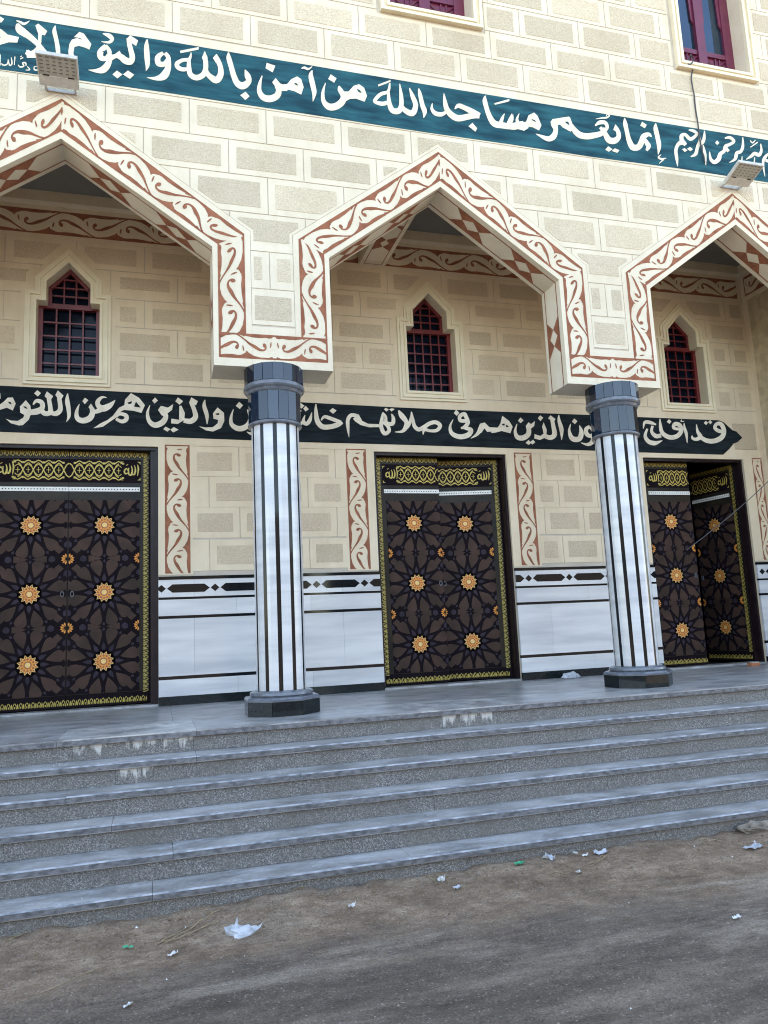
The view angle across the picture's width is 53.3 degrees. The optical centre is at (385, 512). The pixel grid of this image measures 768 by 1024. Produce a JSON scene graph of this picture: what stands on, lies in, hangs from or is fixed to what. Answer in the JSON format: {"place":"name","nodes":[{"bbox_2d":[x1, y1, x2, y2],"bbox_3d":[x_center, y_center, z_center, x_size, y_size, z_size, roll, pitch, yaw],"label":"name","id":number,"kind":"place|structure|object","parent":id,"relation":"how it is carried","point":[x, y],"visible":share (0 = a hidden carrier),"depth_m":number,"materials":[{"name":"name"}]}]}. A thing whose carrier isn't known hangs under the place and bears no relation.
{"place":"outdoors","nodes":[
{"label":"outdoors","id":0,"kind":"place"},
{"bbox_2d":[0,831,767,1023],"bbox_3d":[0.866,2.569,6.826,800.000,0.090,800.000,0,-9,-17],"label":"ground","id":1,"kind":"structure","parent":0,"point":[523,970],"depth_m":3.77,"materials":[{"name":"brown soil"}]},
{"bbox_2d":[8,931,28,940],"bbox_3d":[-1.984,2.297,4.187,0.048,0.016,0.196,-6,-9,23],"label":"twig","id":2,"kind":"object","parent":1,"relation":"on","point":[16,935],"visible":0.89,"depth_m":4.15,"materials":[{"name":"wood"}]},
{"bbox_2d":[38,967,98,993],"bbox_3d":[-1.481,2.198,3.607,0.026,0.016,0.308,-9,-11,36],"label":"twig","id":3,"kind":"object","parent":1,"relation":"on","point":[68,980],"visible":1,"depth_m":3.58,"materials":[{"name":"wood"}]},
{"bbox_2d":[156,910,218,944],"bbox_3d":[-1.067,2.261,4.183,0.119,0.042,0.450,-11,-12,43],"label":"twig","id":4,"kind":"object","parent":1,"relation":"on","point":[173,938],"visible":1,"depth_m":4.13,"materials":[{"name":"wood"}]},
{"bbox_2d":[224,917,262,938],"bbox_3d":[-0.768,2.218,4.096,0.216,0.090,0.097,-4,-9,12],"label":"plastic bag","id":5,"kind":"object","parent":1,"relation":"on","point":[236,930],"visible":1,"depth_m":4.09,"materials":[{"name":"white plastic"}]},
{"bbox_2d":[0,0,767,716],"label":"mosque","id":6,"kind":"structure","parent":1,"relation":"on","point":[348,346],"depth_m":8.19,"materials":[{"name":"beige paint"}]},
{"bbox_2d":[35,49,79,94],"bbox_3d":[-2.806,-3.780,6.582,0.326,0.159,0.362,0,-9,-17],"label":"floodlight","id":7,"kind":"object","parent":6,"relation":"attached to","point":[59,70],"visible":1,"depth_m":6.53,"materials":[{"name":"white metal"}]},
{"bbox_2d":[23,249,110,387],"bbox_3d":[-3.386,-2.069,8.206,0.849,1.520,0.248,0,-9,-17],"label":"lattice window","id":8,"kind":"structure","parent":6,"relation":"in","point":[74,338],"depth_m":8.22,"materials":[{"name":"red metal"}]},
{"bbox_2d":[0,444,158,716],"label":"door","id":9,"kind":"structure","parent":6,"relation":"in","point":[79,524],"depth_m":7.89,"materials":[{"name":"brown wood"}]},
{"bbox_2d":[379,0,483,30],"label":"upper window","id":10,"kind":"structure","parent":6,"relation":"in","point":[447,12],"depth_m":8.07,"materials":[{"name":"glass"}]},
{"bbox_2d":[396,281,466,402],"bbox_3d":[0.526,-2.076,9.369,0.849,1.520,0.248,0,-9,-17],"label":"lattice window","id":11,"kind":"structure","parent":6,"relation":"in","point":[424,352],"depth_m":9.38,"materials":[{"name":"red metal"}]},
{"bbox_2d":[374,452,521,689],"bbox_3d":[0.686,0.648,9.056,1.673,2.704,0.361,0,-9,-17],"label":"door","id":12,"kind":"structure","parent":6,"relation":"in","point":[448,609],"depth_m":9.08,"materials":[{"name":"brown wood"}]},
{"bbox_2d":[655,304,716,412],"bbox_3d":[3.995,-2.082,10.400,0.849,1.520,0.248,0,-9,-17],"label":"lattice window","id":13,"kind":"structure","parent":6,"relation":"in","point":[677,366],"depth_m":10.41,"materials":[{"name":"red metal"}]},
{"bbox_2d":[688,54,704,162],"bbox_3d":[3.575,-4.650,8.782,0.098,1.345,0.037,0,-9,-17],"label":"cable","id":14,"kind":"object","parent":6,"relation":"hanging from","point":[695,108],"visible":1,"depth_m":8.78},
{"bbox_2d":[643,458,767,669],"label":"door","id":15,"kind":"structure","parent":6,"relation":"in","point":[726,566],"depth_m":10.18,"materials":[{"name":"brown wood"}]},
{"bbox_2d":[668,0,758,83],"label":"upper window","id":16,"kind":"structure","parent":6,"relation":"in","point":[700,29],"depth_m":9.26,"materials":[{"name":"glass"}]},
{"bbox_2d":[687,481,767,549],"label":"wire","id":17,"kind":"object","parent":6,"relation":"attached to","point":[728,517],"visible":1,"depth_m":8.46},
{"bbox_2d":[720,160,763,189],"bbox_3d":[3.994,-3.793,8.603,0.326,0.159,0.362,0,-9,-17],"label":"floodlight","id":18,"kind":"object","parent":6,"relation":"attached to","point":[742,173],"visible":1,"depth_m":8.55,"materials":[{"name":"white metal"}]},
{"bbox_2d":[0,663,767,936],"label":"entrance steps","id":19,"kind":"structure","parent":1,"relation":"on","point":[125,841],"depth_m":5.44,"materials":[{"name":"grey stone"}]},
{"bbox_2d":[561,671,580,678],"bbox_3d":[2.149,1.884,8.900,0.290,0.080,0.162,2,-10,-28],"label":"cloth bundle","id":20,"kind":"object","parent":19,"relation":"on","point":[572,675],"visible":1,"depth_m":8.84,"materials":[{"name":"fabric"}]},
{"bbox_2d":[747,662,759,665],"bbox_3d":[4.601,1.886,9.559,0.140,0.046,0.070,1,-9,-22],"label":"clay brick","id":21,"kind":"object","parent":19,"relation":"on","point":[753,664],"visible":1,"depth_m":9.53,"materials":[{"name":"brick"}]},
{"bbox_2d":[426,873,440,884],"bbox_3d":[0.319,2.286,4.773,0.090,0.027,0.175,0,-9,-17],"label":"twig","id":22,"kind":"object","parent":1,"relation":"on","point":[434,878],"visible":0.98,"depth_m":4.79,"materials":[{"name":"wood"}]},
{"bbox_2d":[437,875,444,880],"bbox_3d":[0.349,2.264,4.753,0.034,0.052,0.057,1,-9,-22],"label":"paper scrap","id":23,"kind":"object","parent":1,"relation":"on","point":[440,878],"visible":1,"depth_m":4.74,"materials":[{"name":"white paper"}]},
{"bbox_2d":[542,852,555,859],"bbox_3d":[1.077,2.256,5.031,0.040,0.036,0.085,6,-12,-45],"label":"plastic scrap","id":24,"kind":"object","parent":1,"relation":"on","point":[551,857],"visible":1,"depth_m":5.03,"materials":[{"name":"white plastic"}]},
{"bbox_2d":[549,865,570,875],"bbox_3d":[1.101,2.249,4.798,0.204,0.019,0.078,5,-12,-42],"label":"twig","id":25,"kind":"object","parent":1,"relation":"on","point":[559,872],"visible":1,"depth_m":4.79,"materials":[{"name":"wood"}]},
{"bbox_2d":[593,848,607,854],"bbox_3d":[1.442,2.261,5.112,0.097,0.026,0.056,-2,-9,-5],"label":"plastic scrap","id":26,"kind":"object","parent":1,"relation":"on","point":[602,851],"visible":1,"depth_m":5.12,"materials":[{"name":"white plastic"}]},
{"bbox_2d":[692,838,727,843],"bbox_3d":[2.251,2.283,5.325,0.234,0.032,0.061,-4,-9,6],"label":"twig","id":27,"kind":"object","parent":1,"relation":"on","point":[708,840],"visible":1,"depth_m":5.31,"materials":[{"name":"wood"}]},
{"bbox_2d":[736,820,767,833],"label":"rock","id":28,"kind":"object","parent":1,"relation":"on","point":[750,826],"visible":1,"depth_m":5.47,"materials":[{"name":"beige stone"}]},
{"bbox_2d":[743,842,762,848],"bbox_3d":[2.479,2.240,5.145,0.157,0.013,0.079,3,-10,-34],"label":"plastic scrap","id":29,"kind":"object","parent":1,"relation":"on","point":[754,845],"visible":1,"depth_m":5.15,"materials":[{"name":"white plastic"}]},
{"bbox_2d":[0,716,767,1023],"bbox_3d":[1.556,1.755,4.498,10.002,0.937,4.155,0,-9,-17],"label":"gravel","id":30,"kind":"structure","parent":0,"point":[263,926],"depth_m":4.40,"materials":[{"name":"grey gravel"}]}
]}

